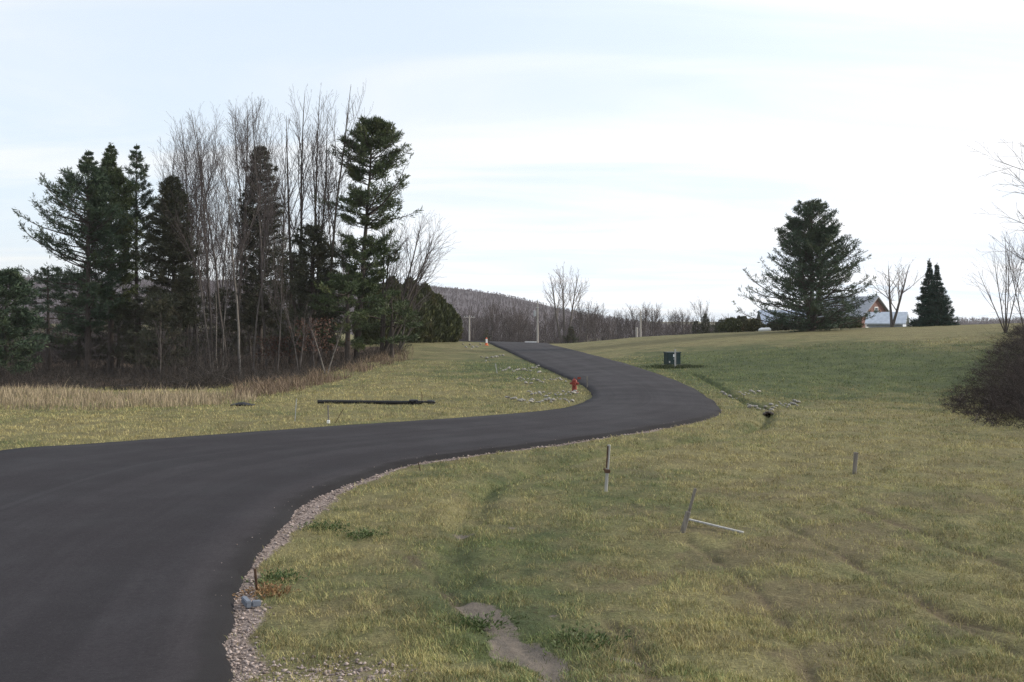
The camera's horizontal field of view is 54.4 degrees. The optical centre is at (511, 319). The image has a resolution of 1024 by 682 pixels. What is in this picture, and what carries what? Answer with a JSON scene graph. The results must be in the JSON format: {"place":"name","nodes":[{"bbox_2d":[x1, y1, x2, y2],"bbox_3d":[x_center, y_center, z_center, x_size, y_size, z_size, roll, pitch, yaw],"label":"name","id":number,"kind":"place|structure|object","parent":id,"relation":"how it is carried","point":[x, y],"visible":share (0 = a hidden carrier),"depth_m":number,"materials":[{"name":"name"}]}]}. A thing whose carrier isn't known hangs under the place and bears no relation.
{"place":"outdoors","nodes":[
{"label":"outdoors","id":0,"kind":"place"},
{"bbox_2d":[0,380,256,410],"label":"meadow grass","id":1,"kind":"structure","parent":0,"point":[7,394],"depth_m":40.73,"materials":[{"name":"plant"}]},
{"bbox_2d":[0,341,720,681],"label":"road","id":2,"kind":"structure","parent":0,"point":[124,561],"depth_m":16.34,"materials":[{"name":"asphalt"}]},
{"bbox_2d":[0,277,1014,337],"bbox_3d":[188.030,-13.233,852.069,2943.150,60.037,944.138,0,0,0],"label":"hill","id":3,"kind":"structure","parent":0,"point":[465,306],"depth_m":701.07,"materials":[{"name":"plant"}]},
{"bbox_2d":[0,274,1023,341],"bbox_3d":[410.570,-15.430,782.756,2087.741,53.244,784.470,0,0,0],"label":"distant woods","id":4,"kind":"object","parent":3,"relation":"on","point":[984,320],"visible":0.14,"depth_m":705.56,"materials":[{"name":"plant"}]},
{"bbox_2d":[0,322,1023,681],"bbox_3d":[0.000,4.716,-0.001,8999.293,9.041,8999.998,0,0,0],"label":"ground","id":5,"kind":"structure","parent":0,"point":[510,646],"depth_m":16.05,"materials":[{"name":"plant"}]},
{"bbox_2d":[0,266,49,381],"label":"spruce tree","id":6,"kind":"object","parent":5,"relation":"on","point":[22,318],"visible":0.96,"depth_m":65.73,"materials":[{"name":"green plant"}]},
{"bbox_2d":[10,266,84,368],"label":"pine tree","id":7,"kind":"object","parent":5,"relation":"on","point":[46,273],"visible":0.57,"depth_m":85.82,"materials":[{"name":"green plant"}]},
{"bbox_2d":[11,150,135,375],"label":"pine tree","id":8,"kind":"object","parent":5,"relation":"on","point":[98,207],"visible":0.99,"depth_m":75.25,"materials":[{"name":"green plant"}]},
{"bbox_2d":[50,292,115,365],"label":"hemlock tree","id":9,"kind":"object","parent":5,"relation":"on","point":[65,302],"visible":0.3,"depth_m":89.42,"materials":[{"name":"green plant"}]},
{"bbox_2d":[70,142,148,372],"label":"pine tree","id":10,"kind":"object","parent":5,"relation":"on","point":[123,189],"visible":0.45,"depth_m":79.60,"materials":[{"name":"green plant"}]},
{"bbox_2d":[91,293,146,368],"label":"hemlock tree","id":11,"kind":"object","parent":5,"relation":"on","point":[100,349],"visible":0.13,"depth_m":90.43,"materials":[{"name":"green plant"}]},
{"bbox_2d":[113,144,159,368],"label":"pine tree","id":12,"kind":"object","parent":5,"relation":"on","point":[136,155],"visible":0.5,"depth_m":83.95,"materials":[{"name":"green plant"}]},
{"bbox_2d":[102,297,175,371],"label":"hemlock tree","id":13,"kind":"object","parent":5,"relation":"on","point":[127,312],"visible":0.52,"depth_m":78.34,"materials":[{"name":"green plant"}]},
{"bbox_2d":[125,289,191,369],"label":"hemlock tree","id":14,"kind":"object","parent":5,"relation":"on","point":[158,307],"visible":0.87,"depth_m":71.53,"materials":[{"name":"green plant"}]},
{"bbox_2d":[0,297,338,363],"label":"young woods","id":15,"kind":"object","parent":5,"relation":"on","point":[58,352],"visible":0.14,"depth_m":107.85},
{"bbox_2d":[130,171,210,372],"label":"hemlock tree","id":16,"kind":"object","parent":5,"relation":"on","point":[165,248],"visible":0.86,"depth_m":77.36,"materials":[{"name":"green plant"}]},
{"bbox_2d":[0,297,355,383],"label":"sapling brush","id":17,"kind":"object","parent":5,"relation":"on","point":[222,359],"visible":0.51,"depth_m":68.94,"materials":[{"name":"plant"}]},
{"bbox_2d":[158,134,207,335],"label":"bare tree","id":18,"kind":"object","parent":5,"relation":"on","point":[176,173],"visible":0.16,"depth_m":88.67,"materials":[{"name":"grey plant"}]},
{"bbox_2d":[147,111,224,361],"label":"bare tree","id":19,"kind":"object","parent":5,"relation":"on","point":[191,208],"visible":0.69,"depth_m":79.33,"materials":[{"name":"grey plant"}]},
{"bbox_2d":[160,190,226,375],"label":"sapling","id":20,"kind":"object","parent":5,"relation":"on","point":[198,264],"visible":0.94,"depth_m":71.18,"materials":[{"name":"grey plant"}]},
{"bbox_2d":[166,279,227,361],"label":"hemlock tree","id":21,"kind":"object","parent":5,"relation":"on","point":[200,323],"visible":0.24,"depth_m":87.96,"materials":[{"name":"green plant"}]},
{"bbox_2d":[167,103,228,365],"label":"bare tree","id":22,"kind":"object","parent":5,"relation":"on","point":[208,288],"visible":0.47,"depth_m":82.94,"materials":[{"name":"grey plant"}]},
{"bbox_2d":[163,131,233,363],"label":"bare tree","id":23,"kind":"object","parent":5,"relation":"on","point":[189,337],"visible":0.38,"depth_m":86.78,"materials":[{"name":"grey plant"}]},
{"bbox_2d":[159,104,238,371],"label":"bare tree","id":24,"kind":"object","parent":5,"relation":"on","point":[216,223],"visible":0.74,"depth_m":78.80,"materials":[{"name":"grey plant"}]},
{"bbox_2d":[0,336,413,390],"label":"undergrowth","id":25,"kind":"object","parent":5,"relation":"on","point":[196,380],"visible":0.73,"depth_m":60.82,"materials":[{"name":"plant"}]},
{"bbox_2d":[194,212,228,363],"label":"bare tree","id":26,"kind":"object","parent":5,"relation":"on","point":[205,357],"visible":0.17,"depth_m":98.27,"materials":[{"name":"grey plant"}]},
{"bbox_2d":[185,244,239,364],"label":"sapling","id":27,"kind":"object","parent":5,"relation":"on","point":[210,304],"visible":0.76,"depth_m":78.37,"materials":[{"name":"grey plant"}]},
{"bbox_2d":[196,181,237,363],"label":"bare tree","id":28,"kind":"object","parent":5,"relation":"on","point":[223,278],"visible":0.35,"depth_m":94.26,"materials":[{"name":"grey plant"}]},
{"bbox_2d":[197,287,246,360],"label":"hemlock tree","id":29,"kind":"object","parent":5,"relation":"on","point":[221,297],"visible":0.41,"depth_m":91.49,"materials":[{"name":"green plant"}]},
{"bbox_2d":[216,199,254,357],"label":"bare tree","id":30,"kind":"object","parent":5,"relation":"on","point":[234,267],"visible":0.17,"depth_m":100.23,"materials":[{"name":"grey plant"}]},
{"bbox_2d":[213,225,258,368],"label":"sapling","id":31,"kind":"object","parent":5,"relation":"on","point":[227,278],"visible":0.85,"depth_m":77.31,"materials":[{"name":"grey plant"}]},
{"bbox_2d":[208,100,272,361],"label":"bare tree","id":32,"kind":"object","parent":5,"relation":"on","point":[237,177],"visible":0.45,"depth_m":89.65,"materials":[{"name":"grey plant"}]},
{"bbox_2d":[202,147,282,371],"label":"sapling","id":33,"kind":"object","parent":5,"relation":"on","point":[231,224],"visible":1,"depth_m":68.15,"materials":[{"name":"grey plant"}]},
{"bbox_2d":[224,101,269,359],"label":"bare tree","id":34,"kind":"object","parent":5,"relation":"on","point":[244,211],"visible":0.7,"depth_m":84.72,"materials":[{"name":"grey plant"}]},
{"bbox_2d":[223,292,278,359],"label":"hemlock tree","id":35,"kind":"object","parent":5,"relation":"on","point":[251,329],"visible":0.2,"depth_m":90.69,"materials":[{"name":"green plant"}]},
{"bbox_2d":[241,596,260,607],"bbox_3d":[-2.897,3.129,11.060,0.165,0.075,0.250,0,0,-28],"label":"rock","id":36,"kind":"object","parent":5,"relation":"on","point":[246,602],"visible":1,"depth_m":10.97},
{"bbox_2d":[229,97,294,365],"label":"bare tree","id":37,"kind":"object","parent":5,"relation":"on","point":[260,230],"visible":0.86,"depth_m":80.94,"materials":[{"name":"grey plant"}]},
{"bbox_2d":[225,144,305,363],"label":"hemlock tree","id":38,"kind":"object","parent":5,"relation":"on","point":[253,278],"visible":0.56,"depth_m":85.40,"materials":[{"name":"green plant"}]},
{"bbox_2d":[233,577,301,599],"bbox_3d":[-2.792,3.162,11.757,0.678,0.135,0.903,0,0,19],"label":"weed tuft","id":39,"kind":"object","parent":5,"relation":"on","point":[267,589],"visible":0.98,"depth_m":11.63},
{"bbox_2d":[245,162,292,369],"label":"sapling","id":40,"kind":"object","parent":5,"relation":"on","point":[264,240],"visible":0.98,"depth_m":73.86,"materials":[{"name":"grey plant"}]},
{"bbox_2d":[257,232,292,368],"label":"sapling","id":41,"kind":"object","parent":5,"relation":"on","point":[281,289],"visible":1,"depth_m":72.27,"materials":[{"name":"grey plant"}]},
{"bbox_2d":[241,567,310,585],"bbox_3d":[-2.865,3.175,12.311,0.660,0.146,0.932,0,0,28],"label":"weed tuft","id":42,"kind":"object","parent":5,"relation":"on","point":[275,575],"visible":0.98,"depth_m":12.33,"materials":[{"name":"green plant"}]},
{"bbox_2d":[250,325,302,367],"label":"young oak","id":43,"kind":"object","parent":5,"relation":"on","point":[273,343],"visible":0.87,"depth_m":75.78,"materials":[{"name":"brown plant"}]},
{"bbox_2d":[250,131,304,359],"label":"bare tree","id":44,"kind":"object","parent":5,"relation":"on","point":[283,226],"visible":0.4,"depth_m":88.54,"materials":[{"name":"grey plant"}]},
{"bbox_2d":[253,251,309,362],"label":"hemlock tree","id":45,"kind":"object","parent":5,"relation":"on","point":[285,292],"visible":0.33,"depth_m":81.55,"materials":[{"name":"green plant"}]},
{"bbox_2d":[269,196,296,349],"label":"bare tree","id":46,"kind":"object","parent":5,"relation":"on","point":[286,242],"visible":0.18,"depth_m":93.01,"materials":[{"name":"grey plant"}]},
{"bbox_2d":[259,86,329,364],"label":"bare tree","id":47,"kind":"object","parent":5,"relation":"on","point":[303,196],"visible":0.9,"depth_m":76.66,"materials":[{"name":"grey plant"}]},
{"bbox_2d":[278,297,313,369],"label":"sapling","id":48,"kind":"object","parent":5,"relation":"on","point":[289,322],"visible":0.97,"depth_m":66.13,"materials":[{"name":"grey plant"}]},
{"bbox_2d":[278,222,349,365],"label":"hemlock tree","id":49,"kind":"object","parent":5,"relation":"on","point":[321,250],"visible":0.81,"depth_m":75.44,"materials":[{"name":"green plant"}]},
{"bbox_2d":[286,304,348,366],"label":"young oak","id":50,"kind":"object","parent":5,"relation":"on","point":[316,339],"visible":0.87,"depth_m":69.97,"materials":[{"name":"brown plant"}]},
{"bbox_2d":[296,149,343,345],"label":"bare tree","id":51,"kind":"object","parent":5,"relation":"on","point":[325,208],"visible":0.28,"depth_m":85.93,"materials":[{"name":"grey plant"}]},
{"bbox_2d":[290,519,350,531],"bbox_3d":[-2.954,3.183,15.399,0.938,0.155,0.822,0,0,-15],"label":"weed tuft","id":52,"kind":"object","parent":5,"relation":"on","point":[331,526],"visible":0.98,"depth_m":15.36,"materials":[{"name":"green plant"}]},
{"bbox_2d":[229,345,415,398],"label":"bank weeds","id":53,"kind":"object","parent":5,"relation":"on","point":[268,386],"visible":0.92,"depth_m":53.99,"materials":[{"name":"plant"}]},
{"bbox_2d":[307,314,348,374],"bbox_3d":[-11.528,1.551,61.865,3.155,4.104,0.855,0,0,18],"label":"sapling","id":54,"kind":"object","parent":5,"relation":"on","point":[337,342],"visible":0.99,"depth_m":61.93,"materials":[{"name":"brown plant"}]},
{"bbox_2d":[307,268,355,354],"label":"hemlock tree","id":55,"kind":"object","parent":5,"relation":"on","point":[341,317],"visible":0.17,"depth_m":83.87,"materials":[{"name":"green plant"}]},
{"bbox_2d":[291,82,373,364],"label":"bare tree","id":56,"kind":"object","parent":5,"relation":"on","point":[330,212],"visible":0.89,"depth_m":75.46,"materials":[{"name":"grey plant"}]},
{"bbox_2d":[302,83,369,321],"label":"bare tree","id":57,"kind":"object","parent":5,"relation":"on","point":[326,184],"visible":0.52,"depth_m":78.99,"materials":[{"name":"grey plant"}]},
{"bbox_2d":[294,264,420,362],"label":"pine tree","id":58,"kind":"object","parent":5,"relation":"on","point":[335,282],"visible":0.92,"depth_m":74.52,"materials":[{"name":"green plant"}]},
{"bbox_2d":[335,527,388,540],"bbox_3d":[-2.232,3.213,14.952,0.826,0.131,0.735,0,0,0],"label":"weed tuft","id":59,"kind":"object","parent":5,"relation":"on","point":[365,532],"visible":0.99,"depth_m":14.90,"materials":[{"name":"green plant"}]},
{"bbox_2d":[311,114,423,359],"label":"pine tree","id":60,"kind":"object","parent":5,"relation":"on","point":[384,133],"visible":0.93,"depth_m":76.21,"materials":[{"name":"green plant"}]},
{"bbox_2d":[351,289,395,344],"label":"cedar tree","id":61,"kind":"object","parent":5,"relation":"on","point":[370,334],"visible":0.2,"depth_m":97.50,"materials":[{"name":"green plant"}]},
{"bbox_2d":[317,399,434,404],"bbox_3d":[-5.227,3.025,38.387,4.580,0.506,0.413,0,0,4],"label":"drain pipe","id":62,"kind":"object","parent":5,"relation":"on","point":[413,401],"visible":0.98,"depth_m":38.32,"materials":[{"name":"black plastic"}]},
{"bbox_2d":[363,289,422,357],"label":"pine tree","id":63,"kind":"object","parent":5,"relation":"on","point":[396,305],"visible":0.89,"depth_m":76.88,"materials":[{"name":"green plant"}]},
{"bbox_2d":[381,275,413,342],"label":"cedar tree","id":64,"kind":"object","parent":5,"relation":"on","point":[406,330],"visible":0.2,"depth_m":100.08,"materials":[{"name":"green plant"}]},
{"bbox_2d":[385,271,426,351],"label":"bare tree","id":65,"kind":"object","parent":5,"relation":"on","point":[410,330],"visible":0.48,"depth_m":83.96,"materials":[{"name":"grey plant"}]},
{"bbox_2d":[368,203,456,354],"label":"bare tree","id":66,"kind":"object","parent":5,"relation":"on","point":[416,283],"visible":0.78,"depth_m":79.06,"materials":[{"name":"grey plant"}]},
{"bbox_2d":[398,275,431,342],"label":"cedar tree","id":67,"kind":"object","parent":5,"relation":"on","point":[423,330],"visible":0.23,"depth_m":102.99,"materials":[{"name":"green plant"}]},
{"bbox_2d":[417,282,446,342],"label":"cedar tree","id":68,"kind":"object","parent":5,"relation":"on","point":[437,322],"visible":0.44,"depth_m":106.07,"materials":[{"name":"green plant"}]},
{"bbox_2d":[435,293,456,341],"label":"cedar tree","id":69,"kind":"object","parent":5,"relation":"on","point":[449,326],"visible":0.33,"depth_m":108.18,"materials":[{"name":"green plant"}]},
{"bbox_2d":[445,303,463,341],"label":"cedar tree","id":70,"kind":"object","parent":5,"relation":"on","point":[457,335],"visible":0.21,"depth_m":110.35,"materials":[{"name":"green plant"}]},
{"bbox_2d":[215,410,721,681],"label":"gravel","id":71,"kind":"structure","parent":5,"relation":"on","point":[233,653],"depth_m":9.31,"materials":[{"name":"gravel"}]},
{"bbox_2d":[457,304,487,340],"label":"bare tree","id":72,"kind":"object","parent":5,"relation":"on","point":[478,326],"visible":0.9,"depth_m":169.84,"materials":[{"name":"grey plant"}]},
{"bbox_2d":[434,610,519,640],"bbox_3d":[-0.310,3.113,10.144,0.866,0.149,0.951,0,0,-38],"label":"weed tuft","id":73,"kind":"object","parent":5,"relation":"on","point":[481,623],"visible":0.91,"depth_m":10.23,"materials":[{"name":"green plant"}]},
{"bbox_2d":[475,298,511,340],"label":"bare tree","id":74,"kind":"object","parent":5,"relation":"on","point":[492,318],"visible":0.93,"depth_m":175.12,"materials":[{"name":"grey plant"}]},
{"bbox_2d":[497,300,521,341],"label":"bare tree","id":75,"kind":"object","parent":5,"relation":"on","point":[504,323],"visible":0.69,"depth_m":184.96,"materials":[{"name":"grey plant"}]},
{"bbox_2d":[503,305,531,341],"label":"bare tree","id":76,"kind":"object","parent":5,"relation":"on","point":[518,323],"visible":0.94,"depth_m":174.44,"materials":[{"name":"grey plant"}]},
{"bbox_2d":[542,261,589,343],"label":"bare tree","id":77,"kind":"object","parent":5,"relation":"on","point":[563,304],"visible":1,"depth_m":150.10,"materials":[{"name":"grey plant"}]},
{"bbox_2d":[562,326,578,342],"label":"evergreen","id":78,"kind":"object","parent":5,"relation":"on","point":[571,338],"visible":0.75,"depth_m":149.83,"materials":[{"name":"green plant"}]},
{"bbox_2d":[517,621,631,656],"bbox_3d":[0.614,3.080,9.580,1.164,0.135,1.042,0,0,0],"label":"weed tuft","id":79,"kind":"object","parent":5,"relation":"on","point":[590,637],"visible":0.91,"depth_m":9.62,"materials":[{"name":"green plant"}]},
{"bbox_2d":[572,298,602,341],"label":"bare tree","id":80,"kind":"object","parent":5,"relation":"on","point":[587,323],"visible":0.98,"depth_m":167.95,"materials":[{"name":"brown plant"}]},
{"bbox_2d":[585,303,605,340],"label":"bare tree","id":81,"kind":"object","parent":5,"relation":"on","point":[594,327],"visible":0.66,"depth_m":180.02,"materials":[{"name":"grey plant"}]},
{"bbox_2d":[593,314,611,339],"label":"bare tree","id":82,"kind":"object","parent":5,"relation":"on","point":[601,328],"visible":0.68,"depth_m":184.73,"materials":[{"name":"grey plant"}]},
{"bbox_2d":[603,445,610,491],"bbox_3d":[1.772,2.850,18.610,0.141,1.030,0.070,0,0,0],"label":"marker stake","id":83,"kind":"object","parent":5,"relation":"on","point":[607,470],"visible":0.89,"depth_m":18.60,"materials":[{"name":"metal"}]},
{"bbox_2d":[459,311,755,343],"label":"hedgerow","id":84,"kind":"object","parent":5,"relation":"on","point":[466,336],"visible":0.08,"depth_m":174.41,"materials":[{"name":"plant"}]},
{"bbox_2d":[605,307,631,338],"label":"bare tree","id":85,"kind":"object","parent":5,"relation":"on","point":[625,327],"visible":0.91,"depth_m":189.68,"materials":[{"name":"grey plant"}]},
{"bbox_2d":[615,305,651,336],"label":"bare tree","id":86,"kind":"object","parent":5,"relation":"on","point":[634,323],"visible":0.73,"depth_m":190.02,"materials":[{"name":"grey plant"}]},
{"bbox_2d":[637,303,650,336],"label":"bare tree","id":87,"kind":"object","parent":5,"relation":"on","point":[645,318],"visible":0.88,"depth_m":172.33,"materials":[{"name":"grey plant"}]},
{"bbox_2d":[639,304,663,335],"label":"bare tree","id":88,"kind":"object","parent":5,"relation":"on","point":[652,320],"visible":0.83,"depth_m":178.13,"materials":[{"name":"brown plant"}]},
{"bbox_2d":[662,352,680,365],"bbox_3d":[10.118,2.513,62.757,1.049,0.953,0.918,0,0,-14],"label":"utility box","id":89,"kind":"object","parent":5,"relation":"on","point":[668,357],"visible":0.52,"depth_m":62.49,"materials":[{"name":"metal"}]},
{"bbox_2d":[639,363,721,369],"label":"rank grass","id":90,"kind":"structure","parent":5,"relation":"on","point":[667,366],"depth_m":61.12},
{"bbox_2d":[680,488,696,532],"bbox_3d":[2.659,2.955,15.036,0.263,0.822,0.048,0,0,0],"label":"wooden stake","id":91,"kind":"object","parent":5,"relation":"on","point":[685,521],"visible":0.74,"depth_m":15.02,"materials":[{"name":"grey wood"}]},
{"bbox_2d":[698,313,712,333],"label":"evergreen","id":92,"kind":"object","parent":5,"relation":"on","point":[703,326],"visible":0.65,"depth_m":164.71,"materials":[{"name":"green plant"}]},
{"bbox_2d":[716,316,742,332],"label":"shrub","id":93,"kind":"object","parent":5,"relation":"on","point":[730,324],"visible":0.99,"depth_m":111.32,"materials":[{"name":"green plant"}]},
{"bbox_2d":[740,318,765,331],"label":"shrub","id":94,"kind":"object","parent":5,"relation":"on","point":[751,324],"visible":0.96,"depth_m":109.35,"materials":[{"name":"green plant"}]},
{"bbox_2d":[757,310,806,330],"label":"garage","id":95,"kind":"structure","parent":5,"relation":"on","point":[764,313],"depth_m":123.14,"materials":[{"name":"grey wood"}]},
{"bbox_2d":[731,198,879,331],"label":"pine tree","id":96,"kind":"object","parent":5,"relation":"on","point":[812,244],"visible":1,"depth_m":94.78,"materials":[{"name":"green plant"}]},
{"bbox_2d":[802,296,888,327],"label":"house","id":97,"kind":"structure","parent":5,"relation":"on","point":[877,304],"depth_m":120.43,"materials":[{"name":"brown"}]},
{"bbox_2d":[865,312,909,327],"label":"shed","id":98,"kind":"structure","parent":5,"relation":"on","point":[881,319],"depth_m":111.00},
{"bbox_2d":[855,257,924,326],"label":"bare tree","id":99,"kind":"object","parent":5,"relation":"on","point":[892,319],"visible":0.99,"depth_m":104.02,"materials":[{"name":"grey plant"}]},
{"bbox_2d":[908,259,940,326],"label":"spruce tree","id":100,"kind":"object","parent":5,"relation":"on","point":[928,279],"visible":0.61,"depth_m":102.85,"materials":[{"name":"green plant"}]},
{"bbox_2d":[915,264,959,326],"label":"spruce tree","id":101,"kind":"object","parent":5,"relation":"on","point":[936,309],"visible":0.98,"depth_m":100.48,"materials":[{"name":"green plant"}]},
{"bbox_2d":[929,253,1023,428],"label":"bramble thicket","id":102,"kind":"object","parent":5,"relation":"on","point":[1012,393],"visible":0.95,"depth_m":40.49,"materials":[{"name":"plant"}]},
{"bbox_2d":[954,318,1023,425],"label":"thicket canes","id":103,"kind":"object","parent":5,"relation":"on","point":[1017,339],"visible":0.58,"depth_m":40.68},
{"bbox_2d":[965,235,1023,332],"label":"bare tree","id":104,"kind":"object","parent":5,"relation":"on","point":[1006,312],"visible":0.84,"depth_m":74.03,"materials":[{"name":"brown plant"}]},
{"bbox_2d":[972,140,1023,273],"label":"bare tree","id":105,"kind":"object","parent":5,"relation":"on","point":[1007,194],"visible":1,"depth_m":46.63,"materials":[{"name":"grey plant"}]},
{"bbox_2d":[990,227,1023,330],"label":"bare tree","id":106,"kind":"object","parent":5,"relation":"on","point":[1014,273],"visible":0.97,"depth_m":66.47,"materials":[{"name":"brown plant"}]},
{"bbox_2d":[0,0,1023,321],"label":"sky","id":107,"kind":"structure","parent":0,"point":[655,150],"materials":[{"name":"white"}]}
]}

